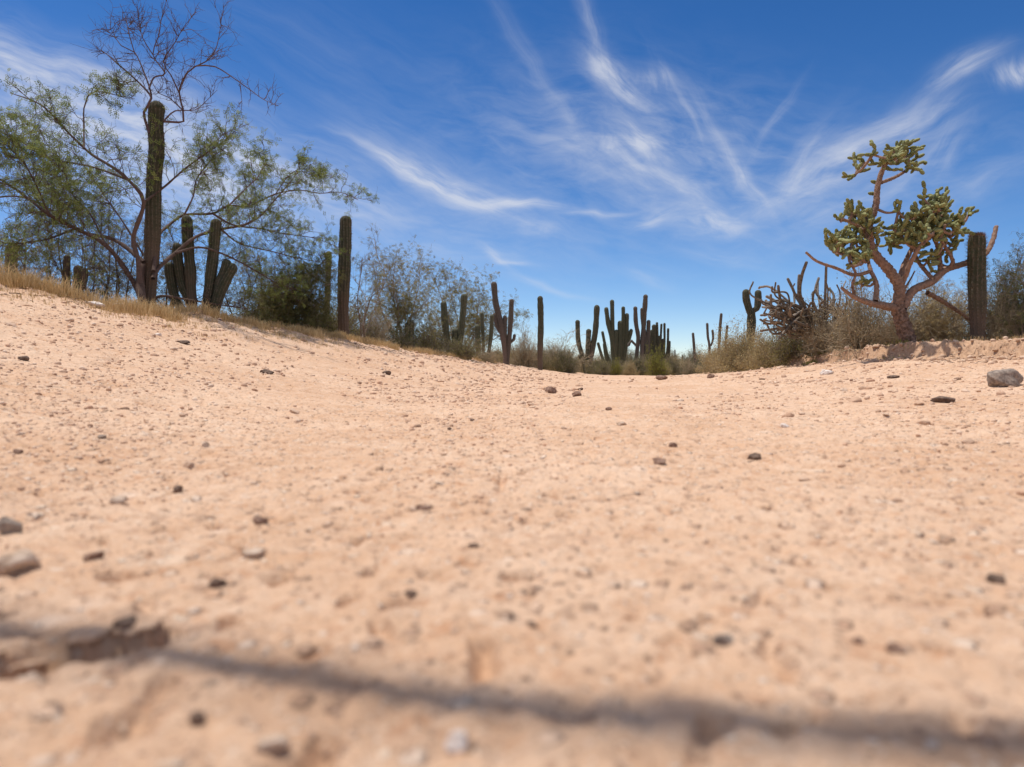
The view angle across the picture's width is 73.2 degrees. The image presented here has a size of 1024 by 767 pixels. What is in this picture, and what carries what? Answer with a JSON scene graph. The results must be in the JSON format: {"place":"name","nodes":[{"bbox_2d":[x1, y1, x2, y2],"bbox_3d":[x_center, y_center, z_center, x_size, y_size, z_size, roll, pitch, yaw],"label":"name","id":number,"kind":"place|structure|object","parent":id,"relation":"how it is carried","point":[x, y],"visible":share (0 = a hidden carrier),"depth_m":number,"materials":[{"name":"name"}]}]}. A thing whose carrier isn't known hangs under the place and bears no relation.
{"place":"outdoors","nodes":[
{"label":"outdoors","id":0,"kind":"place"},
{"bbox_2d":[0,284,1007,370],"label":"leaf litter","id":1,"kind":"object","parent":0,"point":[389,347],"visible":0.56,"depth_m":9.92,"materials":[{"name":"brown plant"}]},
{"bbox_2d":[0,284,1023,766],"bbox_3d":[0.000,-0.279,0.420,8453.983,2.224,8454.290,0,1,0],"label":"ground","id":2,"kind":"structure","parent":0,"point":[638,586],"depth_m":0.88,"materials":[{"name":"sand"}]},
{"bbox_2d":[0,516,22,533],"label":"stone","id":3,"kind":"object","parent":2,"relation":"on","point":[8,525],"visible":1,"depth_m":1.02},
{"bbox_2d":[0,549,41,574],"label":"stone","id":4,"kind":"object","parent":2,"relation":"on","point":[19,560],"visible":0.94,"depth_m":0.83,"materials":[{"name":"stone"}]},
{"bbox_2d":[1,657,54,671],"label":"crust clod","id":5,"kind":"object","parent":2,"relation":"on","point":[30,665],"visible":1,"depth_m":0.59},
{"bbox_2d":[0,207,72,287],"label":"thorn bush","id":6,"kind":"object","parent":2,"relation":"on","point":[24,264],"visible":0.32,"depth_m":12.55,"materials":[{"name":"green plant"}]},
{"bbox_2d":[8,201,122,300],"bbox_3d":[-8.438,-2.224,13.107,2.069,2.855,2.261,-1,2,-40],"label":"thorn bush","id":7,"kind":"object","parent":2,"relation":"on","point":[84,260],"visible":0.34,"depth_m":13.03,"materials":[{"name":"green plant"}]},
{"bbox_2d":[62,255,70,287],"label":"cardon cactus","id":8,"kind":"object","parent":2,"relation":"on","point":[67,261],"visible":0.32,"depth_m":12.91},
{"bbox_2d":[73,265,87,294],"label":"cardon cactus","id":9,"kind":"object","parent":2,"relation":"on","point":[82,272],"visible":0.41,"depth_m":12.91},
{"bbox_2d":[67,625,112,642],"bbox_3d":[-0.380,0.226,0.622,0.036,0.010,0.026,-1,8,-32],"label":"crust clod","id":10,"kind":"object","parent":2,"relation":"on","point":[90,633],"visible":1,"depth_m":0.62,"materials":[{"name":"soil"}]},
{"bbox_2d":[83,551,104,561],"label":"stone","id":11,"kind":"object","parent":2,"relation":"on","point":[93,555],"visible":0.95,"depth_m":0.89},
{"bbox_2d":[86,301,104,306],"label":"rock","id":12,"kind":"object","parent":2,"relation":"on","point":[97,304],"visible":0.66,"depth_m":8.61,"materials":[{"name":"white stone"}]},
{"bbox_2d":[109,496,127,503],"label":"stone","id":13,"kind":"object","parent":2,"relation":"on","point":[118,499],"visible":1,"depth_m":1.24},
{"bbox_2d":[70,186,167,302],"bbox_3d":[-8.021,-2.390,13.853,1.998,3.010,2.000,0,1,0],"label":"thorn bush","id":14,"kind":"object","parent":2,"relation":"on","point":[123,276],"visible":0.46,"depth_m":13.63,"materials":[{"name":"green plant"}]},
{"bbox_2d":[112,615,136,629],"bbox_3d":[-0.356,0.223,0.637,0.018,0.015,0.020,1,2,42],"label":"clod","id":15,"kind":"object","parent":2,"relation":"on","point":[127,622],"visible":1,"depth_m":0.63,"materials":[{"name":"soil"}]},
{"bbox_2d":[109,616,166,634],"bbox_3d":[-0.347,0.225,0.639,0.045,0.009,0.024,0,1,-13],"label":"crust clod","id":16,"kind":"object","parent":2,"relation":"on","point":[142,624],"visible":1,"depth_m":0.64,"materials":[{"name":"soil"}]},
{"bbox_2d":[143,100,165,304],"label":"cardon cactus","id":17,"kind":"object","parent":2,"relation":"on","point":[152,229],"visible":0.68,"depth_m":10.66,"materials":[{"name":"plant"}]},
{"bbox_2d":[106,207,207,308],"bbox_3d":[-7.211,-2.334,14.248,2.074,2.905,1.685,0,1,18],"label":"thorn bush","id":18,"kind":"object","parent":2,"relation":"on","point":[164,286],"visible":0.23,"depth_m":14.22,"materials":[{"name":"green plant"}]},
{"bbox_2d":[173,485,182,493],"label":"pebble","id":19,"kind":"object","parent":2,"relation":"on","point":[178,489],"visible":0.99,"depth_m":1.36,"materials":[{"name":"stone"}]},
{"bbox_2d":[183,461,194,468],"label":"pebble","id":20,"kind":"object","parent":2,"relation":"on","point":[188,464],"visible":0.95,"depth_m":1.68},
{"bbox_2d":[0,0,378,310],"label":"mesquite tree","id":21,"kind":"object","parent":2,"relation":"on","point":[42,190],"visible":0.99,"depth_m":10.57,"materials":[{"name":"green plant"}]},
{"bbox_2d":[189,710,205,725],"bbox_3d":[-0.221,0.236,0.484,0.011,0.012,0.010,0,1,-14],"label":"pebble","id":22,"kind":"object","parent":2,"relation":"on","point":[198,717],"visible":1,"depth_m":0.48,"materials":[{"name":"stone"}]},
{"bbox_2d":[164,215,237,311],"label":"cardon cactus","id":23,"kind":"object","parent":2,"relation":"on","point":[180,273],"visible":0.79,"depth_m":11.30,"materials":[{"name":"plant"}]},
{"bbox_2d":[209,578,226,587],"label":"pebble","id":24,"kind":"object","parent":2,"relation":"on","point":[215,582],"visible":1,"depth_m":0.78,"materials":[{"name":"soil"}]},
{"bbox_2d":[196,223,289,319],"bbox_3d":[-5.441,-2.153,14.703,2.456,2.568,1.935,0,1,0],"label":"thorn bush","id":25,"kind":"object","parent":2,"relation":"on","point":[228,299],"visible":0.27,"depth_m":14.61,"materials":[{"name":"green plant"}]},
{"bbox_2d":[240,548,265,556],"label":"stone","id":26,"kind":"object","parent":2,"relation":"on","point":[251,552],"visible":1,"depth_m":0.90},
{"bbox_2d":[229,285,277,322],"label":"desert shrub","id":27,"kind":"object","parent":2,"relation":"on","point":[251,313],"visible":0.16,"depth_m":13.85,"materials":[{"name":"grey plant"}]},
{"bbox_2d":[252,516,268,524],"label":"stone","id":28,"kind":"object","parent":2,"relation":"on","point":[256,520],"visible":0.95,"depth_m":1.10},
{"bbox_2d":[253,733,289,751],"bbox_3d":[-0.157,0.236,0.452,0.023,0.011,0.017,0,-6,-9],"label":"stone","id":29,"kind":"object","parent":2,"relation":"on","point":[275,741],"visible":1,"depth_m":0.45,"materials":[{"name":"stone"}]},
{"bbox_2d":[228,232,347,330],"bbox_3d":[-4.355,-1.908,13.478,2.425,2.504,1.861,0,1,0],"label":"desert bush","id":30,"kind":"object","parent":2,"relation":"on","point":[288,313],"visible":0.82,"depth_m":13.28,"materials":[{"name":"green plant"}]},
{"bbox_2d":[300,290,337,331],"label":"desert shrub","id":31,"kind":"object","parent":2,"relation":"on","point":[328,324],"visible":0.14,"depth_m":14.75,"materials":[{"name":"green plant"}]},
{"bbox_2d":[325,251,331,309],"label":"cardon cactus","id":32,"kind":"object","parent":2,"relation":"on","point":[328,275],"visible":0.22,"depth_m":16.39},
{"bbox_2d":[299,291,361,337],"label":"desert shrub","id":33,"kind":"object","parent":2,"relation":"on","point":[335,317],"visible":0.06,"depth_m":15.63,"materials":[{"name":"grey plant"}]},
{"bbox_2d":[337,215,352,335],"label":"cardon cactus","id":34,"kind":"object","parent":2,"relation":"on","point":[345,234],"visible":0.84,"depth_m":14.46,"materials":[{"name":"plant"}]},
{"bbox_2d":[330,287,386,340],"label":"desert shrub","id":35,"kind":"object","parent":2,"relation":"on","point":[356,312],"visible":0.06,"depth_m":16.92,"materials":[{"name":"grey plant"}]},
{"bbox_2d":[330,222,407,337],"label":"shrub","id":36,"kind":"object","parent":2,"relation":"on","point":[358,315],"visible":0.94,"depth_m":15.09,"materials":[{"name":"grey plant"}]},
{"bbox_2d":[349,295,395,343],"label":"desert shrub","id":37,"kind":"object","parent":2,"relation":"on","point":[382,332],"visible":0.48,"depth_m":17.10,"materials":[{"name":"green plant"}]},
{"bbox_2d":[369,312,424,349],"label":"desert shrub","id":38,"kind":"object","parent":2,"relation":"on","point":[401,340],"visible":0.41,"depth_m":18.07,"materials":[{"name":"grey plant"}]},
{"bbox_2d":[351,234,449,345],"bbox_3d":[-3.270,-2.476,19.695,3.006,3.657,4.403,0,1,0],"label":"shrub","id":39,"kind":"object","parent":2,"relation":"on","point":[403,307],"visible":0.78,"depth_m":19.00,"materials":[{"name":"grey plant"}]},
{"bbox_2d":[405,320,414,345],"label":"cardon cactus","id":40,"kind":"object","parent":2,"relation":"on","point":[409,324],"visible":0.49,"depth_m":18.88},
{"bbox_2d":[404,589,416,596],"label":"clod","id":41,"kind":"object","parent":2,"relation":"on","point":[410,593],"visible":1,"depth_m":0.74,"materials":[{"name":"soil"}]},
{"bbox_2d":[415,504,432,509],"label":"stone","id":42,"kind":"object","parent":2,"relation":"on","point":[422,507],"visible":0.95,"depth_m":1.25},
{"bbox_2d":[411,309,452,355],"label":"desert shrub","id":43,"kind":"object","parent":2,"relation":"on","point":[431,343],"visible":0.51,"depth_m":19.27,"materials":[{"name":"grey plant"}]},
{"bbox_2d":[416,309,452,350],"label":"desert shrub","id":44,"kind":"object","parent":2,"relation":"on","point":[441,336],"visible":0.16,"depth_m":21.90,"materials":[{"name":"grey plant"}]},
{"bbox_2d":[441,294,467,352],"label":"cardon cactus","id":45,"kind":"object","parent":2,"relation":"on","point":[456,332],"visible":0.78,"depth_m":20.89,"materials":[{"name":"plant"}]},
{"bbox_2d":[445,730,467,752],"bbox_3d":[-0.036,0.235,0.450,0.016,0.015,0.012,5,-3,-6],"label":"pebble","id":46,"kind":"object","parent":2,"relation":"on","point":[456,741],"visible":1,"depth_m":0.45,"materials":[{"name":"white stone"}]},
{"bbox_2d":[440,332,496,360],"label":"desert shrub","id":47,"kind":"object","parent":2,"relation":"on","point":[459,348],"visible":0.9,"depth_m":20.36,"materials":[{"name":"grey plant"}]},
{"bbox_2d":[409,259,532,359],"bbox_3d":[-1.706,-2.800,27.309,5.120,4.627,4.201,0,1,0],"label":"shrub","id":48,"kind":"object","parent":2,"relation":"on","point":[473,316],"visible":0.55,"depth_m":26.96,"materials":[{"name":"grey plant"}]},
{"bbox_2d":[474,312,493,358],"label":"cardon cactus","id":49,"kind":"object","parent":2,"relation":"on","point":[477,330],"visible":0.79,"depth_m":23.41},
{"bbox_2d":[474,344,504,364],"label":"desert shrub","id":50,"kind":"object","parent":2,"relation":"on","point":[485,359],"visible":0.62,"depth_m":22.85,"materials":[{"name":"beige plant"}]},
{"bbox_2d":[491,282,515,364],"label":"cardon cactus","id":51,"kind":"object","parent":2,"relation":"on","point":[506,338],"visible":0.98,"depth_m":24.89,"materials":[{"name":"plant"}]},
{"bbox_2d":[509,323,544,367],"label":"desert shrub","id":52,"kind":"object","parent":2,"relation":"on","point":[524,358],"visible":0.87,"depth_m":28.82,"materials":[{"name":"beige plant"}]},
{"bbox_2d":[530,348,548,369],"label":"desert shrub","id":53,"kind":"object","parent":2,"relation":"on","point":[545,364],"visible":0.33,"depth_m":29.54,"materials":[{"name":"grey plant"}]},
{"bbox_2d":[537,296,543,369],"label":"cardon cactus","id":54,"kind":"object","parent":2,"relation":"on","point":[540,308],"visible":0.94,"depth_m":26.88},
{"bbox_2d":[545,386,556,393],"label":"stone","id":55,"kind":"object","parent":2,"relation":"on","point":[550,389],"visible":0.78,"depth_m":6.53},
{"bbox_2d":[546,354,571,371],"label":"desert shrub","id":56,"kind":"object","parent":2,"relation":"on","point":[555,361],"visible":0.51,"depth_m":29.96,"materials":[{"name":"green plant"}]},
{"bbox_2d":[525,328,602,373],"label":"desert shrub","id":57,"kind":"object","parent":2,"relation":"on","point":[556,350],"visible":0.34,"depth_m":30.75,"materials":[{"name":"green plant"}]},
{"bbox_2d":[547,344,580,373],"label":"desert shrub","id":58,"kind":"object","parent":2,"relation":"on","point":[568,363],"visible":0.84,"depth_m":29.82,"materials":[{"name":"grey plant"}]},
{"bbox_2d":[575,305,599,371],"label":"cardon cactus","id":59,"kind":"object","parent":2,"relation":"on","point":[591,347],"visible":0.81,"depth_m":35.85,"materials":[{"name":"plant"}]},
{"bbox_2d":[580,353,608,373],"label":"desert shrub","id":60,"kind":"object","parent":2,"relation":"on","point":[590,366],"visible":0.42,"depth_m":34.91,"materials":[{"name":"grey plant"}]},
{"bbox_2d":[589,359,612,374],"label":"desert shrub","id":61,"kind":"object","parent":2,"relation":"on","point":[601,369],"visible":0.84,"depth_m":34.37,"materials":[{"name":"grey plant"}]},
{"bbox_2d":[597,300,632,368],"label":"cardon cactus","id":62,"kind":"object","parent":2,"relation":"on","point":[620,338],"visible":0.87,"depth_m":39.85,"materials":[{"name":"plant"}]},
{"bbox_2d":[609,354,623,374],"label":"desert shrub","id":63,"kind":"object","parent":2,"relation":"on","point":[616,370],"visible":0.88,"depth_m":34.36,"materials":[{"name":"green plant"}]},
{"bbox_2d":[621,360,639,374],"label":"desert shrub","id":64,"kind":"object","parent":2,"relation":"on","point":[630,369],"visible":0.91,"depth_m":34.58,"materials":[{"name":"beige plant"}]},
{"bbox_2d":[627,294,650,359],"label":"cardon cactus","id":65,"kind":"object","parent":2,"relation":"on","point":[642,340],"visible":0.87,"depth_m":38.36,"materials":[{"name":"plant"}]},
{"bbox_2d":[630,355,648,374],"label":"desert shrub","id":66,"kind":"object","parent":2,"relation":"on","point":[642,369],"visible":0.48,"depth_m":35.84,"materials":[{"name":"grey plant"}]},
{"bbox_2d":[631,352,651,374],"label":"desert shrub","id":67,"kind":"object","parent":2,"relation":"on","point":[643,359],"visible":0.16,"depth_m":36.64,"materials":[{"name":"green plant"}]},
{"bbox_2d":[644,341,670,375],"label":"desert shrub","id":68,"kind":"object","parent":2,"relation":"on","point":[658,367],"visible":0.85,"depth_m":34.36,"materials":[{"name":"green plant"}]},
{"bbox_2d":[652,458,665,464],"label":"stone","id":69,"kind":"object","parent":2,"relation":"on","point":[659,461],"visible":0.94,"depth_m":1.77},
{"bbox_2d":[649,322,670,361],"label":"cardon cactus","id":70,"kind":"object","parent":2,"relation":"on","point":[656,338],"visible":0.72,"depth_m":42.88,"materials":[{"name":"plant"}]},
{"bbox_2d":[664,353,684,374],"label":"desert shrub","id":71,"kind":"object","parent":2,"relation":"on","point":[677,369],"visible":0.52,"depth_m":36.97,"materials":[{"name":"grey plant"}]},
{"bbox_2d":[676,355,695,374],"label":"desert shrub","id":72,"kind":"object","parent":2,"relation":"on","point":[689,366],"visible":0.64,"depth_m":33.88,"materials":[{"name":"beige plant"}]},
{"bbox_2d":[681,342,702,364],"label":"desert shrub","id":73,"kind":"object","parent":2,"relation":"on","point":[697,358],"visible":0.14,"depth_m":62.04,"materials":[{"name":"grey plant"}]},
{"bbox_2d":[680,362,705,374],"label":"desert shrub","id":74,"kind":"object","parent":2,"relation":"on","point":[690,369],"visible":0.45,"depth_m":33.87,"materials":[{"name":"grey plant"}]},
{"bbox_2d":[692,333,695,364],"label":"cardon cactus","id":75,"kind":"object","parent":2,"relation":"on","point":[693,341],"visible":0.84,"depth_m":59.86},
{"bbox_2d":[691,340,724,373],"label":"desert shrub","id":76,"kind":"object","parent":2,"relation":"on","point":[706,364],"visible":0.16,"depth_m":18.93,"materials":[{"name":"beige plant"}]},
{"bbox_2d":[706,313,727,354],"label":"cardon cactus","id":77,"kind":"object","parent":2,"relation":"on","point":[712,331],"visible":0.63,"depth_m":23.94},
{"bbox_2d":[712,634,733,646],"bbox_3d":[0.190,0.230,0.619,0.022,0.012,0.017,0,1,10],"label":"stone","id":78,"kind":"object","parent":2,"relation":"on","point":[724,640],"visible":1,"depth_m":0.61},
{"bbox_2d":[693,314,763,373],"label":"desert shrub","id":79,"kind":"object","parent":2,"relation":"on","point":[729,354],"visible":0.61,"depth_m":16.31,"materials":[{"name":"green plant"}]},
{"bbox_2d":[742,289,761,342],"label":"cardon cactus","id":80,"kind":"object","parent":2,"relation":"on","point":[749,309],"visible":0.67,"depth_m":16.89,"materials":[{"name":"plant"}]},
{"bbox_2d":[747,453,760,459],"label":"stone","id":81,"kind":"object","parent":2,"relation":"on","point":[754,456],"visible":0.91,"depth_m":1.91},
{"bbox_2d":[732,325,789,371],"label":"desert shrub","id":82,"kind":"object","parent":2,"relation":"on","point":[760,351],"visible":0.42,"depth_m":15.17,"materials":[{"name":"beige plant"}]},
{"bbox_2d":[756,319,812,367],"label":"desert shrub","id":83,"kind":"object","parent":2,"relation":"on","point":[790,351],"visible":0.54,"depth_m":14.06,"materials":[{"name":"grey plant"}]},
{"bbox_2d":[749,261,857,338],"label":"sprawling cactus","id":84,"kind":"object","parent":2,"relation":"on","point":[789,315],"visible":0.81,"depth_m":12.96,"materials":[{"name":"plant"}]},
{"bbox_2d":[784,292,853,363],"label":"desert shrub","id":85,"kind":"object","parent":2,"relation":"on","point":[812,341],"visible":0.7,"depth_m":12.67,"materials":[{"name":"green plant"}]},
{"bbox_2d":[819,369,833,374],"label":"stone","id":86,"kind":"object","parent":2,"relation":"on","point":[824,372],"visible":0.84,"depth_m":8.42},
{"bbox_2d":[794,271,890,357],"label":"desert shrub","id":87,"kind":"object","parent":2,"relation":"on","point":[842,314],"visible":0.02,"depth_m":13.49,"materials":[{"name":"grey plant"}]},
{"bbox_2d":[852,637,864,644],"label":"clod","id":88,"kind":"object","parent":2,"relation":"on","point":[859,640],"visible":1,"depth_m":0.62,"materials":[{"name":"beige soil"}]},
{"bbox_2d":[814,264,916,363],"bbox_3d":[5.785,-1.095,11.321,1.845,2.073,1.554,0,1,-17],"label":"desert shrub","id":89,"kind":"object","parent":2,"relation":"on","point":[858,322],"visible":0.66,"depth_m":11.33,"materials":[{"name":"green plant"}]},
{"bbox_2d":[862,310,916,348],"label":"desert shrub","id":90,"kind":"object","parent":2,"relation":"on","point":[883,336],"visible":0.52,"depth_m":10.81,"materials":[{"name":"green plant"}]},
{"bbox_2d":[803,338,983,365],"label":"dry grass","id":91,"kind":"structure","parent":2,"relation":"on","point":[808,362],"depth_m":10.17,"materials":[{"name":"yellow plant"}]},
{"bbox_2d":[849,276,943,345],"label":"desert shrub","id":92,"kind":"object","parent":2,"relation":"on","point":[910,320],"visible":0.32,"depth_m":10.80,"materials":[{"name":"green plant"}]},
{"bbox_2d":[885,642,907,653],"bbox_3d":[0.334,0.231,0.601,0.017,0.010,0.013,0,1,6],"label":"clod","id":93,"kind":"object","parent":2,"relation":"on","point":[893,647],"visible":1,"depth_m":0.60,"materials":[{"name":"beige soil"}]},
{"bbox_2d":[771,336,1023,367],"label":"soil crumbs","id":94,"kind":"object","parent":2,"relation":"on","point":[940,357],"visible":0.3,"depth_m":8.98,"materials":[{"name":"soil"}]},
{"bbox_2d":[805,138,998,342],"bbox_3d":[5.625,-1.992,9.999,3.081,3.166,1.563,-1,1,-33],"label":"tree cholla","id":95,"kind":"object","parent":2,"relation":"on","point":[921,227],"visible":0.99,"depth_m":9.74,"materials":[{"name":"green plant"}]},
{"bbox_2d":[917,420,930,424],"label":"pebble","id":96,"kind":"object","parent":2,"relation":"on","point":[926,422],"visible":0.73,"depth_m":2.99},
{"bbox_2d":[908,266,968,340],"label":"desert shrub","id":97,"kind":"object","parent":2,"relation":"on","point":[934,306],"visible":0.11,"depth_m":11.52,"materials":[{"name":"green plant"}]},
{"bbox_2d":[930,396,954,402],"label":"stone","id":98,"kind":"object","parent":2,"relation":"on","point":[941,399],"visible":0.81,"depth_m":4.22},
{"bbox_2d":[909,270,1001,341],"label":"thorn bush","id":99,"kind":"object","parent":2,"relation":"on","point":[940,323],"visible":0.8,"depth_m":10.64,"materials":[{"name":"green plant"}]},
{"bbox_2d":[962,439,974,443],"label":"pebble","id":100,"kind":"object","parent":2,"relation":"on","point":[968,441],"visible":0.91,"depth_m":2.23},
{"bbox_2d":[963,232,991,340],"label":"cardon cactus","id":101,"kind":"object","parent":2,"relation":"on","point":[976,281],"visible":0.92,"depth_m":9.80,"materials":[{"name":"plant"}]},
{"bbox_2d":[954,276,1023,340],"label":"desert shrub","id":102,"kind":"object","parent":2,"relation":"on","point":[995,330],"visible":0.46,"depth_m":10.30,"materials":[{"name":"green plant"}]},
{"bbox_2d":[960,230,1023,337],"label":"thorn bush","id":103,"kind":"object","parent":2,"relation":"on","point":[1016,282],"visible":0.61,"depth_m":10.34,"materials":[{"name":"green plant"}]},
{"bbox_2d":[963,257,1023,337],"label":"desert shrub","id":104,"kind":"object","parent":2,"relation":"on","point":[1006,299],"visible":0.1,"depth_m":10.59,"materials":[{"name":"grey plant"}]},
{"bbox_2d":[985,573,1005,583],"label":"clod","id":105,"kind":"object","parent":2,"relation":"on","point":[995,578],"visible":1,"depth_m":0.81,"materials":[{"name":"soil"}]},
{"bbox_2d":[986,368,1023,386],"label":"rock","id":106,"kind":"object","parent":2,"relation":"on","point":[1006,377],"visible":0.85,"depth_m":4.96,"materials":[{"name":"grey stone"}]},
{"bbox_2d":[0,255,1023,362],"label":"dry grass","id":107,"kind":"structure","parent":0,"point":[32,281],"depth_m":9.27,"materials":[{"name":"plant"}]},
{"bbox_2d":[0,0,1023,359],"label":"sky","id":108,"kind":"structure","parent":0,"point":[684,155],"materials":[{"name":"blue"}]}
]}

